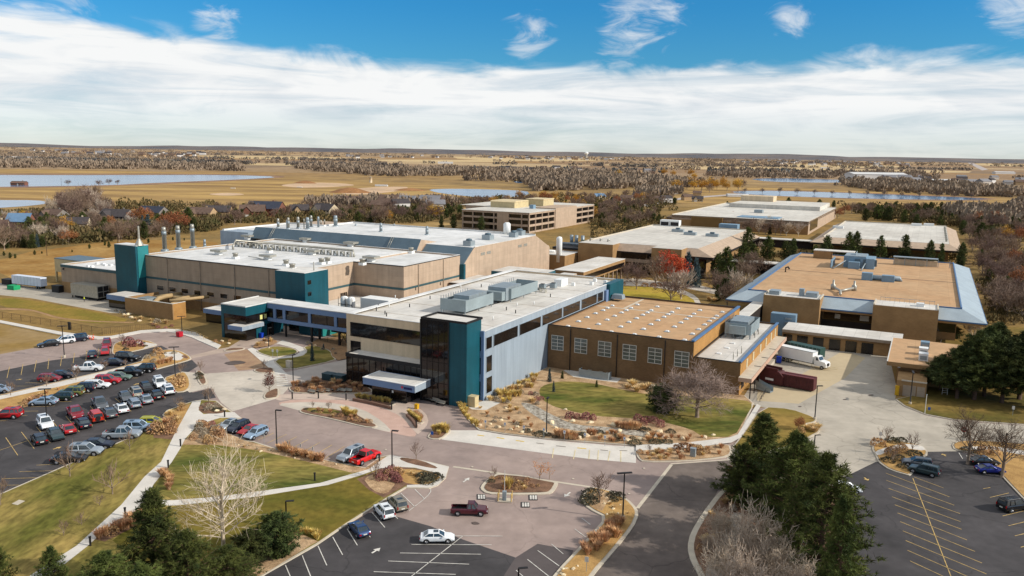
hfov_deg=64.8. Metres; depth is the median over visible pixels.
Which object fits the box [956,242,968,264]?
pine tree
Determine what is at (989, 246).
bare tree
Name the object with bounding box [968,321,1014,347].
pine tree
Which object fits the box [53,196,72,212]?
bare tree
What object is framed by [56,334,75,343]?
parked car
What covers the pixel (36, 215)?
bare tree
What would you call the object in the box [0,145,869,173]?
evergreens
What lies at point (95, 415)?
parked car
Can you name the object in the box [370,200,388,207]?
distant house
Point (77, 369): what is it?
sapling
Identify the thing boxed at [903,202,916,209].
bare tree
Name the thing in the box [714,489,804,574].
willow shrub
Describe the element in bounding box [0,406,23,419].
parked car
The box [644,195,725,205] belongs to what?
road
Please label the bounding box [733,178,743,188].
autumn tree
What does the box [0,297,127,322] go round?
green bank
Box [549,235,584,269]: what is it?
process plant
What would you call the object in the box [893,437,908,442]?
shrub
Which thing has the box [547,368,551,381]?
spruce tree
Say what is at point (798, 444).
pine tree
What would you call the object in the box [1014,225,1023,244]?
autumn tree
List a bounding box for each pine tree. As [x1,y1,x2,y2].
[0,545,18,575]
[3,235,9,248]
[20,235,27,247]
[23,216,33,225]
[27,234,37,247]
[31,545,79,575]
[36,216,44,223]
[39,236,47,246]
[74,549,146,575]
[100,216,110,225]
[114,486,199,574]
[121,560,164,575]
[139,221,149,239]
[152,527,227,575]
[153,213,162,222]
[182,206,193,218]
[188,217,198,229]
[198,543,268,575]
[354,211,361,221]
[414,212,420,221]
[438,216,443,227]
[449,213,456,227]
[456,205,462,212]
[476,216,485,229]
[709,253,722,277]
[709,442,774,506]
[710,411,789,509]
[714,284,721,300]
[715,246,735,277]
[719,278,729,297]
[734,242,752,265]
[735,428,834,552]
[737,226,758,255]
[748,243,760,257]
[759,236,775,259]
[760,437,823,513]
[761,450,885,575]
[777,240,792,259]
[790,238,797,255]
[812,492,869,575]
[820,235,833,254]
[839,232,857,254]
[852,231,862,252]
[861,208,870,220]
[871,205,883,219]
[873,235,887,257]
[883,205,893,220]
[896,234,912,258]
[900,210,907,222]
[913,214,919,222]
[920,354,954,389]
[924,239,935,260]
[926,344,999,398]
[935,216,944,224]
[937,243,944,261]
[940,329,1018,399]
[955,249,966,265]
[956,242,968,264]
[957,220,966,234]
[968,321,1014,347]
[972,222,987,237]
[972,324,1010,396]
[973,339,1023,402]
[986,269,993,282]
[1004,330,1023,399]
[1008,347,1023,392]
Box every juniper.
[228,527,272,567]
[249,509,305,559]
[644,382,680,413]
[955,326,964,338]
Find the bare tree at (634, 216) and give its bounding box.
[630,213,639,222]
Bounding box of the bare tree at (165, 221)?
[157,218,173,236]
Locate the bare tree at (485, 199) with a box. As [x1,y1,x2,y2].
[481,195,489,201]
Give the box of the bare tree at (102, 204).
[94,198,111,208]
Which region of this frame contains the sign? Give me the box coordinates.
[585,557,588,571]
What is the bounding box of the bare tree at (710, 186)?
[705,183,714,192]
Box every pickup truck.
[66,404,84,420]
[74,361,103,371]
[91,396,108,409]
[101,425,142,439]
[113,366,144,376]
[349,448,381,465]
[450,500,487,516]
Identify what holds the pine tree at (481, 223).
on the campus ground at (194, 320)
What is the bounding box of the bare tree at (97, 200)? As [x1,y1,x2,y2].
[89,192,106,207]
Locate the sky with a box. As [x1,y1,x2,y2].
[0,0,1023,158]
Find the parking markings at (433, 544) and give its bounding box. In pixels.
[285,453,966,575]
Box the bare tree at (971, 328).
[963,325,980,335]
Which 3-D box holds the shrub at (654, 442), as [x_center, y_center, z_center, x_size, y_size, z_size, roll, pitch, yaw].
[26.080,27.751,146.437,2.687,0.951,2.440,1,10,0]
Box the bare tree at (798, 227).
[791,223,803,235]
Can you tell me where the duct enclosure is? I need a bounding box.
[125,292,208,319]
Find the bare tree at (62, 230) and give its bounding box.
[49,224,69,242]
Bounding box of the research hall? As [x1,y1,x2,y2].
[578,219,759,278]
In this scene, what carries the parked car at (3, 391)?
on the parking lot at (28, 376)
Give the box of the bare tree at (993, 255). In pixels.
[986,250,1009,264]
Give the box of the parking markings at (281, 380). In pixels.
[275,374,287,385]
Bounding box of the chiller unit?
[70,281,108,300]
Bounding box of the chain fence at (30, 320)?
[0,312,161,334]
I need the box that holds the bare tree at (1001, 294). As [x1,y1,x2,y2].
[985,281,1023,315]
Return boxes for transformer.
[321,371,335,380]
[332,373,346,382]
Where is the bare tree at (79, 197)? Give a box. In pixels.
[69,192,93,211]
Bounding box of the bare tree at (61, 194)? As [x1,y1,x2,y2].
[52,188,71,206]
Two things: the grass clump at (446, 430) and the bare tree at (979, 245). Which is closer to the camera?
the grass clump at (446, 430)
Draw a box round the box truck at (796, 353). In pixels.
[778,344,829,369]
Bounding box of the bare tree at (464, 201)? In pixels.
[458,197,469,205]
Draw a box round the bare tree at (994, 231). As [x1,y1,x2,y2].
[983,227,1007,238]
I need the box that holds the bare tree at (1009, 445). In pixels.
[965,415,1023,477]
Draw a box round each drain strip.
[453,466,589,486]
[636,464,672,507]
[670,459,726,463]
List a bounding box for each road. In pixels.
[0,326,1023,556]
[594,460,734,575]
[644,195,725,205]
[969,163,987,169]
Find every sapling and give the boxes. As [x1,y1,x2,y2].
[0,477,10,504]
[2,381,14,394]
[40,373,54,385]
[53,441,86,475]
[53,519,70,535]
[67,365,80,376]
[73,513,87,524]
[92,458,130,493]
[92,495,103,505]
[100,359,108,368]
[118,430,135,449]
[177,362,185,373]
[201,385,214,402]
[365,460,385,474]
[410,438,423,458]
[591,471,613,502]
[877,426,892,440]
[886,446,898,461]
[905,431,919,449]
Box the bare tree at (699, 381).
[649,356,744,417]
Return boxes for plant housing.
[54,255,104,281]
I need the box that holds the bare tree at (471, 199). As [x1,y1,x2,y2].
[466,196,480,203]
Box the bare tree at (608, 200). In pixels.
[597,199,614,206]
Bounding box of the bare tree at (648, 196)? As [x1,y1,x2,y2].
[643,191,655,199]
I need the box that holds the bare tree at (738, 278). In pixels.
[727,266,754,291]
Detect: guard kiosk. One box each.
[106,291,142,309]
[203,305,221,323]
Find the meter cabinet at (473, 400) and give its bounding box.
[468,394,478,407]
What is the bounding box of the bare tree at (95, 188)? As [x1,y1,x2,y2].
[91,183,103,199]
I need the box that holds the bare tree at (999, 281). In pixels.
[975,275,1016,300]
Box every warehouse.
[665,195,835,234]
[721,221,959,273]
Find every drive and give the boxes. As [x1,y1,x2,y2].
[185,371,291,410]
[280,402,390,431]
[442,430,635,462]
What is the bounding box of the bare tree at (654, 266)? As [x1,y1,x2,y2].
[635,253,676,281]
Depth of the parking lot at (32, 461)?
151.41 m
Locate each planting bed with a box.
[0,350,189,408]
[95,518,136,540]
[113,340,153,352]
[150,404,189,433]
[153,432,173,438]
[166,372,188,390]
[182,420,384,472]
[197,371,205,383]
[199,401,225,413]
[238,532,317,575]
[253,339,276,347]
[256,367,272,371]
[265,389,277,397]
[290,378,370,392]
[301,408,375,425]
[308,337,346,359]
[357,467,430,497]
[358,397,392,404]
[365,475,394,493]
[398,469,439,483]
[400,457,436,467]
[430,430,445,437]
[465,367,751,443]
[485,475,553,491]
[557,488,634,575]
[589,491,610,509]
[638,445,729,459]
[694,489,832,575]
[874,440,925,473]
[954,441,1023,495]
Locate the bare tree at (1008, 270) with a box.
[995,263,1021,275]
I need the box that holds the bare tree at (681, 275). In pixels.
[658,266,697,298]
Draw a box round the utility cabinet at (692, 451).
[690,447,695,456]
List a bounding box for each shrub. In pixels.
[107,525,118,535]
[121,336,134,344]
[126,340,136,347]
[132,339,143,346]
[146,422,159,434]
[152,347,163,354]
[152,424,166,434]
[163,425,177,434]
[164,421,177,431]
[169,376,185,387]
[188,434,196,440]
[194,421,205,429]
[195,419,207,427]
[199,427,208,433]
[199,431,207,437]
[202,434,213,443]
[210,425,224,434]
[213,429,225,438]
[213,435,222,442]
[375,473,383,481]
[381,474,387,480]
[393,466,402,474]
[393,475,402,482]
[415,471,433,478]
[420,477,434,484]
[423,472,437,481]
[429,472,444,481]
[533,430,546,437]
[564,411,574,418]
[577,494,598,505]
[580,411,591,420]
[581,487,601,497]
[581,498,593,505]
[606,490,619,497]
[610,491,625,499]
[628,439,642,445]
[632,413,642,422]
[639,417,647,425]
[639,426,653,431]
[647,415,658,423]
[648,438,662,444]
[656,419,665,427]
[661,439,672,443]
[676,441,690,452]
[685,442,696,451]
[693,530,758,575]
[696,543,707,552]
[697,503,743,542]
[698,529,719,554]
[699,540,781,575]
[703,447,710,453]
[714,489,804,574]
[729,504,737,511]
[752,533,810,575]
[766,553,819,575]
[870,437,886,446]
[879,456,895,463]
[884,436,900,443]
[884,445,898,455]
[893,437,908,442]
[893,454,904,460]
[896,463,906,468]
[897,442,908,452]
[905,449,923,456]
[959,446,975,452]
[976,444,992,454]
[988,446,1000,454]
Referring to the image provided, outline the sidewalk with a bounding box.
[0,320,220,348]
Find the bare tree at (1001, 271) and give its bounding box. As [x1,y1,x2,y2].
[977,259,1010,282]
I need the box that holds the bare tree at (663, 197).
[658,194,668,202]
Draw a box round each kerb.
[0,349,190,410]
[4,400,448,575]
[112,340,156,354]
[164,372,190,392]
[196,370,206,384]
[254,367,273,372]
[257,346,297,356]
[264,388,278,398]
[275,346,335,368]
[289,386,371,393]
[300,407,377,427]
[428,429,450,439]
[465,367,753,445]
[481,474,557,494]
[553,487,637,575]
[636,444,731,461]
[688,478,849,575]
[732,407,819,448]
[872,440,927,475]
[895,340,1023,424]
[952,442,1023,498]
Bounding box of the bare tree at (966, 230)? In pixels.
[963,225,978,238]
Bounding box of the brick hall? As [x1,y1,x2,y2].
[548,296,786,398]
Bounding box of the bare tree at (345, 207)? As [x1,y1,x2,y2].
[339,203,348,211]
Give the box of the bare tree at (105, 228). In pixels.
[97,221,113,234]
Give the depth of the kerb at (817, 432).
154.78 m
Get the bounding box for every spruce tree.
[33,234,40,246]
[144,214,150,225]
[310,343,314,360]
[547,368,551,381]
[681,252,693,283]
[688,258,702,286]
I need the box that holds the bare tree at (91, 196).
[76,186,97,212]
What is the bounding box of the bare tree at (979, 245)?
[974,238,998,252]
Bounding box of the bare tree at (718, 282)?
[713,276,722,288]
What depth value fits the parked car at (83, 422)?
149.03 m
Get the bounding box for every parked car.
[0,384,13,393]
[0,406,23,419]
[28,396,59,406]
[30,432,47,446]
[36,373,62,382]
[36,413,53,430]
[37,339,61,347]
[46,426,64,441]
[48,390,74,400]
[49,451,88,464]
[51,370,76,378]
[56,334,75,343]
[59,385,85,396]
[59,423,76,434]
[69,441,104,455]
[73,332,88,340]
[74,416,91,429]
[77,381,96,392]
[83,437,115,448]
[84,379,111,388]
[87,350,97,358]
[87,409,103,423]
[94,374,121,384]
[99,346,109,355]
[101,337,111,347]
[101,407,117,418]
[102,358,127,366]
[106,371,132,380]
[113,402,128,414]
[114,350,140,361]
[118,390,132,402]
[123,419,152,431]
[126,397,141,409]
[128,385,142,396]
[134,362,156,372]
[138,394,153,404]
[139,381,153,392]
[140,415,161,422]
[149,389,163,399]
[152,374,166,388]
[160,383,174,395]
[218,417,239,429]
[225,418,250,433]
[237,423,257,434]
[243,424,268,439]
[336,443,364,463]
[347,520,370,538]
[373,502,395,520]
[386,495,408,512]
[419,529,454,543]
[829,480,862,494]
[901,456,932,466]
[907,462,940,477]
[970,455,1000,465]
[974,463,1005,474]
[996,495,1023,513]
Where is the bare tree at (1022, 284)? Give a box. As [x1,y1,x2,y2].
[997,278,1023,297]
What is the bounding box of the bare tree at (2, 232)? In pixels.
[0,223,24,249]
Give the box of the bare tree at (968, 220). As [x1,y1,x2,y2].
[964,217,974,227]
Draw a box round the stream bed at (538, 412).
[521,402,664,437]
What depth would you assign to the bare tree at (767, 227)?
538.71 m
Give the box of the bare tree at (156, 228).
[147,223,160,237]
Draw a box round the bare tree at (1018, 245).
[1012,240,1022,248]
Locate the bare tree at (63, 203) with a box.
[53,192,87,216]
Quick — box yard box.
[895,385,899,395]
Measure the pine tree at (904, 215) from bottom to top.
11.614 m
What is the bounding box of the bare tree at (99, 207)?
[96,201,112,210]
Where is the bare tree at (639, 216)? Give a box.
[630,209,646,218]
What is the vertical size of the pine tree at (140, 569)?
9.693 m
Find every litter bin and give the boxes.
[176,331,182,336]
[776,356,781,362]
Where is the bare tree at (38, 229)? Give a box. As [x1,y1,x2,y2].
[29,222,54,233]
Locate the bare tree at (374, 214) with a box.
[365,209,381,222]
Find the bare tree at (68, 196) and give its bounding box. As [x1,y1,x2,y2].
[61,191,78,209]
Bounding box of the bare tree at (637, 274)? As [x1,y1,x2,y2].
[623,262,650,288]
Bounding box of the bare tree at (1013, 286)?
[982,281,1021,305]
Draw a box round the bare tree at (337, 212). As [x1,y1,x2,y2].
[331,209,348,220]
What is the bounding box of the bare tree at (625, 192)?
[622,189,629,194]
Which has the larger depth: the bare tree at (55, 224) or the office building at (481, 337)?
the bare tree at (55, 224)
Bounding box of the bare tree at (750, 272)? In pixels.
[741,262,759,279]
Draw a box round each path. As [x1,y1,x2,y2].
[0,308,133,322]
[0,363,141,398]
[30,400,240,575]
[136,341,156,347]
[163,455,448,505]
[164,352,182,359]
[248,340,305,374]
[623,278,699,302]
[636,404,760,450]
[670,282,720,293]
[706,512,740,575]
[875,444,924,454]
[965,446,1023,454]
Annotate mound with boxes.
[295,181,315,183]
[330,187,369,192]
[395,188,426,190]
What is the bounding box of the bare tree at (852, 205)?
[848,201,857,213]
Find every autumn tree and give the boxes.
[55,215,74,226]
[56,229,79,241]
[101,215,115,222]
[126,206,153,218]
[155,212,176,226]
[163,209,189,225]
[262,369,274,391]
[427,203,442,216]
[533,461,549,478]
[539,191,551,197]
[652,249,686,280]
[664,255,691,277]
[667,179,681,185]
[688,180,700,189]
[696,178,708,190]
[707,178,717,189]
[720,180,734,188]
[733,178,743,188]
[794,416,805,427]
[835,207,843,216]
[840,205,851,211]
[973,211,983,218]
[996,224,1014,238]
[1007,248,1022,261]
[1008,265,1023,285]
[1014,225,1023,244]
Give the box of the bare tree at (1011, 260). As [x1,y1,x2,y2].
[993,254,1018,273]
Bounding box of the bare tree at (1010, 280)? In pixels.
[987,275,1021,296]
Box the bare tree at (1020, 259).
[1013,254,1023,269]
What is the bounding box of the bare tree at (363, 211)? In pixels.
[354,207,365,215]
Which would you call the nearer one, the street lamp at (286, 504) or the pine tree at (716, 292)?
the street lamp at (286, 504)
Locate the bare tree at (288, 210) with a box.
[280,205,292,217]
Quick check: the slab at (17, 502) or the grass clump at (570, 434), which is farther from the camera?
the grass clump at (570, 434)
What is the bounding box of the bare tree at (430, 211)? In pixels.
[417,203,438,216]
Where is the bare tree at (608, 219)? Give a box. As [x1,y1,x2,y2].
[601,214,619,225]
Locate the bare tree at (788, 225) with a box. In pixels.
[780,223,794,234]
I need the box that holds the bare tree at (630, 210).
[622,206,635,214]
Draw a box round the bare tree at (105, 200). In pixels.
[99,195,115,208]
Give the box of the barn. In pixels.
[10,180,27,184]
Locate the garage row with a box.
[739,301,902,355]
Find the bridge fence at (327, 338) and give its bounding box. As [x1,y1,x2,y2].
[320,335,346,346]
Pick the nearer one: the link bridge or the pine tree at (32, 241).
the link bridge
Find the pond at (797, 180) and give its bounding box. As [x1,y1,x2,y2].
[753,178,838,182]
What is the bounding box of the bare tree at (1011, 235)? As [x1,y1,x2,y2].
[995,229,1015,242]
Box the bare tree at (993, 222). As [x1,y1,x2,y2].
[978,214,998,224]
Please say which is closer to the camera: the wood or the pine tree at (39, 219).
the pine tree at (39, 219)
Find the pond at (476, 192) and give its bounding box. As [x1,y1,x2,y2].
[431,189,528,197]
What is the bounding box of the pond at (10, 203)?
[0,200,45,207]
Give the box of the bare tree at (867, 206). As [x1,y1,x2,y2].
[863,203,874,211]
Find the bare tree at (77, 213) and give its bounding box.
[70,209,85,216]
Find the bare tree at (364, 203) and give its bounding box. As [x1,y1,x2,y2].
[357,200,367,209]
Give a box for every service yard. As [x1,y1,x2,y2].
[0,283,125,313]
[727,349,1023,472]
[757,353,864,403]
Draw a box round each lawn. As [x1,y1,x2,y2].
[0,400,430,575]
[113,475,380,565]
[155,447,350,499]
[258,346,296,355]
[276,346,333,367]
[307,408,339,413]
[539,381,751,436]
[623,286,694,302]
[734,407,817,447]
[898,327,1023,423]
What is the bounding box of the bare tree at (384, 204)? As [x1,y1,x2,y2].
[381,199,392,207]
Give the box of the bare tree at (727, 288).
[717,281,739,305]
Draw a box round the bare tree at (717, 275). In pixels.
[701,268,731,288]
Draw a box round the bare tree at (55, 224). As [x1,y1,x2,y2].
[43,216,70,230]
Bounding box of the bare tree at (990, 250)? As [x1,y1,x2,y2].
[980,247,1000,258]
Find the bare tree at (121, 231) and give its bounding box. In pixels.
[111,228,129,239]
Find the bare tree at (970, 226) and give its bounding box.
[966,222,976,233]
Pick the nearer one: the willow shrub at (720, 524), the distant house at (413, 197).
the willow shrub at (720, 524)
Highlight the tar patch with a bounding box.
[225,361,244,364]
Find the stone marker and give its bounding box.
[286,360,291,367]
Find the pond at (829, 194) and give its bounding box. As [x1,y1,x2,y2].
[734,191,981,199]
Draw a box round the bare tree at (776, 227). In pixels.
[770,219,785,234]
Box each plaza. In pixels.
[190,327,308,357]
[224,349,266,370]
[279,399,415,436]
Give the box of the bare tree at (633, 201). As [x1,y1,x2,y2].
[625,198,638,204]
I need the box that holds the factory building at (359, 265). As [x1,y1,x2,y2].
[60,215,624,325]
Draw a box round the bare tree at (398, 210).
[391,204,405,215]
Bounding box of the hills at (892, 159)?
[0,145,1023,163]
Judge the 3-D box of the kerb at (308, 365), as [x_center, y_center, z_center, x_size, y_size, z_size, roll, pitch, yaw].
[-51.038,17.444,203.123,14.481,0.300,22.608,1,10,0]
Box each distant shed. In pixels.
[726,194,748,196]
[844,172,907,179]
[992,171,1015,173]
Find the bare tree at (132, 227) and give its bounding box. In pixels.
[114,216,151,237]
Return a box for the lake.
[0,175,272,186]
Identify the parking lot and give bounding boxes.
[0,346,166,393]
[0,360,215,491]
[265,513,515,575]
[504,544,572,575]
[843,451,1023,575]
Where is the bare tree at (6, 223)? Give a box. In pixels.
[0,218,18,230]
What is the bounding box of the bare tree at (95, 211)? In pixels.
[83,206,99,220]
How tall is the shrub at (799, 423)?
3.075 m
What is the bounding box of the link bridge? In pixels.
[221,296,357,345]
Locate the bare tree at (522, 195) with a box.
[515,192,529,198]
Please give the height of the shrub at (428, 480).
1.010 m
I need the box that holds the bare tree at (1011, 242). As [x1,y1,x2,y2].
[996,238,1018,251]
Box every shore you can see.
[0,174,282,187]
[730,190,994,200]
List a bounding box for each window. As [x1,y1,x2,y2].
[157,285,163,290]
[169,286,175,291]
[181,288,188,293]
[194,290,201,295]
[207,291,214,297]
[220,293,227,298]
[233,295,240,299]
[350,322,419,345]
[350,340,360,349]
[479,381,480,399]
[480,337,481,351]
[486,335,491,349]
[486,354,491,372]
[486,375,491,393]
[493,325,517,346]
[519,316,540,335]
[542,307,561,325]
[551,335,563,350]
[563,300,579,316]
[574,338,586,353]
[581,293,596,309]
[597,291,602,302]
[598,341,611,357]
[617,252,650,259]
[622,261,650,272]
[622,344,636,360]
[647,347,661,363]
[674,351,689,367]
[822,311,871,323]
[937,323,955,332]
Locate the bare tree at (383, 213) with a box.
[376,207,390,223]
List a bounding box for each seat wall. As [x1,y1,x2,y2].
[352,398,390,408]
[406,414,417,427]
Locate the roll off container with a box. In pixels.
[781,371,816,390]
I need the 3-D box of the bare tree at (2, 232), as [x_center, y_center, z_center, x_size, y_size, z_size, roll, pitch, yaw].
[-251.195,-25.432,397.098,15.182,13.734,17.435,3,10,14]
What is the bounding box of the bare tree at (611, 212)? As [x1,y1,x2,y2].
[604,210,617,221]
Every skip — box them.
[1,278,15,284]
[51,284,63,292]
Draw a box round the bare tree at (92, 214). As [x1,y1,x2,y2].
[88,210,101,219]
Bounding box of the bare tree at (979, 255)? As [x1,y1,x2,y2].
[966,250,990,265]
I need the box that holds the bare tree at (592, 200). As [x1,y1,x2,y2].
[584,196,595,202]
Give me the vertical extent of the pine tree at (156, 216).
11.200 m
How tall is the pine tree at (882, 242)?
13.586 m
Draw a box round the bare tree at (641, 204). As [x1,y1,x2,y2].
[633,199,644,207]
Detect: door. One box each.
[783,334,791,343]
[797,335,807,343]
[813,337,823,346]
[829,339,840,350]
[845,341,856,352]
[861,343,873,354]
[902,385,915,395]
[916,387,924,396]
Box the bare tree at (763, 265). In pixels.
[752,256,772,273]
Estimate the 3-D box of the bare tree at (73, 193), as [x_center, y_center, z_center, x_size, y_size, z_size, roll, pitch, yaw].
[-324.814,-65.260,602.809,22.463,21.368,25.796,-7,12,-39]
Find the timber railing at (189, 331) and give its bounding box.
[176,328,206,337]
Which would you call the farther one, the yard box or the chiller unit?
the chiller unit
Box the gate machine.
[497,474,512,502]
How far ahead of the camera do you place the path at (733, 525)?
108.77 m
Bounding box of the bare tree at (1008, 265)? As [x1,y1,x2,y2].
[997,257,1023,273]
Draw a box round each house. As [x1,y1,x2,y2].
[6,212,36,225]
[38,208,70,216]
[61,215,90,226]
[98,208,136,219]
[136,205,168,217]
[182,206,217,218]
[205,204,232,213]
[239,203,265,216]
[247,200,285,216]
[289,203,309,214]
[311,203,338,216]
[342,196,361,203]
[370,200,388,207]
[377,198,394,199]
[379,194,398,198]
[391,199,410,206]
[399,195,416,198]
[419,195,440,202]
[425,199,445,209]
[593,193,605,198]
[620,195,632,200]
[659,195,672,202]
[681,194,693,200]
[692,195,703,201]
[693,191,701,195]
[897,174,910,178]
[976,179,991,184]
[989,175,998,179]
[1002,180,1013,184]
[1013,179,1023,184]
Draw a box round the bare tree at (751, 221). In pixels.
[743,218,756,228]
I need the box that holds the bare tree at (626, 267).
[618,260,635,279]
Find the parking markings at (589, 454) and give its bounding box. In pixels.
[552,448,620,461]
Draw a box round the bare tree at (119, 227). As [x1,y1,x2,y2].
[106,219,129,241]
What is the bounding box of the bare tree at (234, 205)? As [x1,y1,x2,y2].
[226,201,237,209]
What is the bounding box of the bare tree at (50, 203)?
[43,196,58,208]
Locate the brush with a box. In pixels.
[0,192,1023,324]
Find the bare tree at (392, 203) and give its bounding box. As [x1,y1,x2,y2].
[387,200,397,206]
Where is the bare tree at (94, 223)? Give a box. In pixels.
[82,216,101,226]
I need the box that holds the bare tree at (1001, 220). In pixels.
[994,214,1012,226]
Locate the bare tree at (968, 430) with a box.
[944,404,1003,465]
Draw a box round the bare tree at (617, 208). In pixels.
[611,203,622,211]
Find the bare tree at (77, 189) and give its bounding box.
[62,185,88,192]
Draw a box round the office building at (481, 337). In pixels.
[345,269,624,406]
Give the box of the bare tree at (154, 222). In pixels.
[151,218,162,233]
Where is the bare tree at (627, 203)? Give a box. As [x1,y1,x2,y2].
[620,197,630,205]
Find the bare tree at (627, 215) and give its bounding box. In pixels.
[621,212,634,220]
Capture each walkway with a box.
[276,394,427,433]
[285,360,345,384]
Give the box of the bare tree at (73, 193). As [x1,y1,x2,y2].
[59,187,92,208]
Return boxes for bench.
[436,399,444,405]
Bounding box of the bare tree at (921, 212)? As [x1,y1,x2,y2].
[910,208,928,219]
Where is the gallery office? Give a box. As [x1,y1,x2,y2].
[460,197,593,232]
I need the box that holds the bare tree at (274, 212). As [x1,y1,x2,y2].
[270,208,279,216]
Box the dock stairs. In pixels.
[755,379,773,392]
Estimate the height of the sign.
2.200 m
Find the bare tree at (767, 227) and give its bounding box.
[756,221,772,234]
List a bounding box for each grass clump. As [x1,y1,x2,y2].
[93,526,103,538]
[100,523,109,535]
[108,519,118,529]
[115,519,126,530]
[117,517,129,528]
[122,510,133,518]
[122,517,133,528]
[159,469,171,477]
[160,416,172,422]
[163,476,173,481]
[164,480,174,489]
[172,416,181,422]
[275,443,283,450]
[280,443,288,451]
[284,444,291,452]
[288,448,298,455]
[297,450,307,457]
[302,526,309,534]
[307,452,316,460]
[308,527,316,535]
[312,532,321,539]
[315,451,328,461]
[339,405,347,413]
[439,422,449,431]
[441,425,450,432]
[497,389,504,397]
[501,475,516,488]
[512,390,518,396]
[556,428,567,437]
[567,428,575,439]
[572,432,579,439]
[579,539,589,549]
[584,545,592,554]
[586,427,593,434]
[586,531,594,539]
[589,535,600,544]
[590,427,598,434]
[591,529,603,537]
[592,540,600,550]
[596,535,607,543]
[598,529,613,541]
[602,517,613,525]
[604,524,613,533]
[610,526,623,537]
[614,519,621,527]
[615,515,625,524]
[619,420,631,429]
[625,420,637,429]
[627,379,639,384]
[631,421,644,429]
[632,385,642,391]
[640,383,649,389]
[645,434,651,440]
[649,431,655,437]
[655,431,663,437]
[719,496,729,503]
[802,423,810,429]
[811,425,819,431]
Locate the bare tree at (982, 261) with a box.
[966,254,997,271]
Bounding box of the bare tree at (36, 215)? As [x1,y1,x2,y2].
[29,211,40,219]
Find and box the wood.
[0,146,1023,224]
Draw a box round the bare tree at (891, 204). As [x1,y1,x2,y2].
[883,202,895,207]
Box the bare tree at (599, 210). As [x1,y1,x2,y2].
[595,208,605,215]
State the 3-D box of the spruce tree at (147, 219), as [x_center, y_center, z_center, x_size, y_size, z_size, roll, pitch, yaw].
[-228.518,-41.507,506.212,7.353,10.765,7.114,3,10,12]
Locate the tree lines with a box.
[0,151,1022,169]
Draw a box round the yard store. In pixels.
[887,337,970,396]
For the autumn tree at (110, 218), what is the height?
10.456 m
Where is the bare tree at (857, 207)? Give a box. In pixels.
[853,203,862,212]
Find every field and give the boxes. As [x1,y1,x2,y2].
[0,169,237,173]
[0,177,610,208]
[0,240,217,277]
[0,324,89,353]
[203,155,340,158]
[211,193,243,195]
[246,163,392,165]
[282,183,352,187]
[343,187,407,193]
[379,159,511,161]
[454,157,594,160]
[668,166,971,172]
[673,197,879,206]
[684,186,1011,204]
[788,164,898,167]
[977,164,1023,165]
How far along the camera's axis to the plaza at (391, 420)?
160.17 m
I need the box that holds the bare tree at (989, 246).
[978,237,999,250]
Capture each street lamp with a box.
[38,388,50,415]
[57,325,66,357]
[168,346,178,376]
[275,409,281,449]
[285,500,293,511]
[391,430,398,465]
[518,566,527,575]
[545,397,549,433]
[617,471,631,516]
[813,385,822,419]
[908,370,914,403]
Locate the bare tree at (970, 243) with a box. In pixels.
[964,234,982,252]
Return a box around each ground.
[0,146,1023,239]
[0,206,1023,407]
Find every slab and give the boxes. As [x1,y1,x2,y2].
[12,500,23,504]
[469,400,498,409]
[564,370,620,381]
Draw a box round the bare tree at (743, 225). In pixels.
[740,220,752,228]
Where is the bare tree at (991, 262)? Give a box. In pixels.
[978,257,1007,277]
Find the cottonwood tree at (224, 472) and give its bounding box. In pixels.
[165,425,276,545]
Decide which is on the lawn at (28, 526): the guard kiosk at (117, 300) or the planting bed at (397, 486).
the planting bed at (397, 486)
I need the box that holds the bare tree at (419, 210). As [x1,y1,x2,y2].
[413,205,429,216]
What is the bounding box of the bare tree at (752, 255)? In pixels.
[733,251,765,265]
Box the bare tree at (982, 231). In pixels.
[975,227,987,237]
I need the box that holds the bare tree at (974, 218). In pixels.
[964,212,982,223]
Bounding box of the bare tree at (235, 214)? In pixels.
[221,207,244,224]
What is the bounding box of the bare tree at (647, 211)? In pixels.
[643,209,652,219]
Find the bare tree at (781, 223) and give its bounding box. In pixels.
[776,219,786,234]
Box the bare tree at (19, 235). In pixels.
[7,224,32,242]
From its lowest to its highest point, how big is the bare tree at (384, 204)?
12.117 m
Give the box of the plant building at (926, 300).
[725,248,987,341]
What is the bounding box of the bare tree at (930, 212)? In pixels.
[921,207,940,218]
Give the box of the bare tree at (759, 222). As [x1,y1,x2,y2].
[752,217,765,233]
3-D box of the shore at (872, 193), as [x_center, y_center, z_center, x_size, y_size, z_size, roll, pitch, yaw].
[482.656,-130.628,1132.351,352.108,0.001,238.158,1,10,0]
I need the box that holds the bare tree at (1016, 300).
[1007,291,1023,315]
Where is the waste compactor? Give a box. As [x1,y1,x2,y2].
[756,364,784,385]
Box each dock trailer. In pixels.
[11,274,46,288]
[787,341,824,356]
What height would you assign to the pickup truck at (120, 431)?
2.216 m
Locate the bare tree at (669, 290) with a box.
[650,275,691,299]
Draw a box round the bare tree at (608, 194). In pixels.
[602,191,614,198]
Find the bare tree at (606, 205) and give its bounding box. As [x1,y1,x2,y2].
[598,203,612,210]
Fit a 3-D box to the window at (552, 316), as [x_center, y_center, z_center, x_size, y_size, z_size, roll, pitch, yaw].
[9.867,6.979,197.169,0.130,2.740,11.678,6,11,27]
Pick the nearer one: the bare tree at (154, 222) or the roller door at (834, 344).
the roller door at (834, 344)
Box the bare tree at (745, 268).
[736,260,756,283]
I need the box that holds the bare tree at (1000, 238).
[993,235,1007,247]
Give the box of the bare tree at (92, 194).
[81,186,101,208]

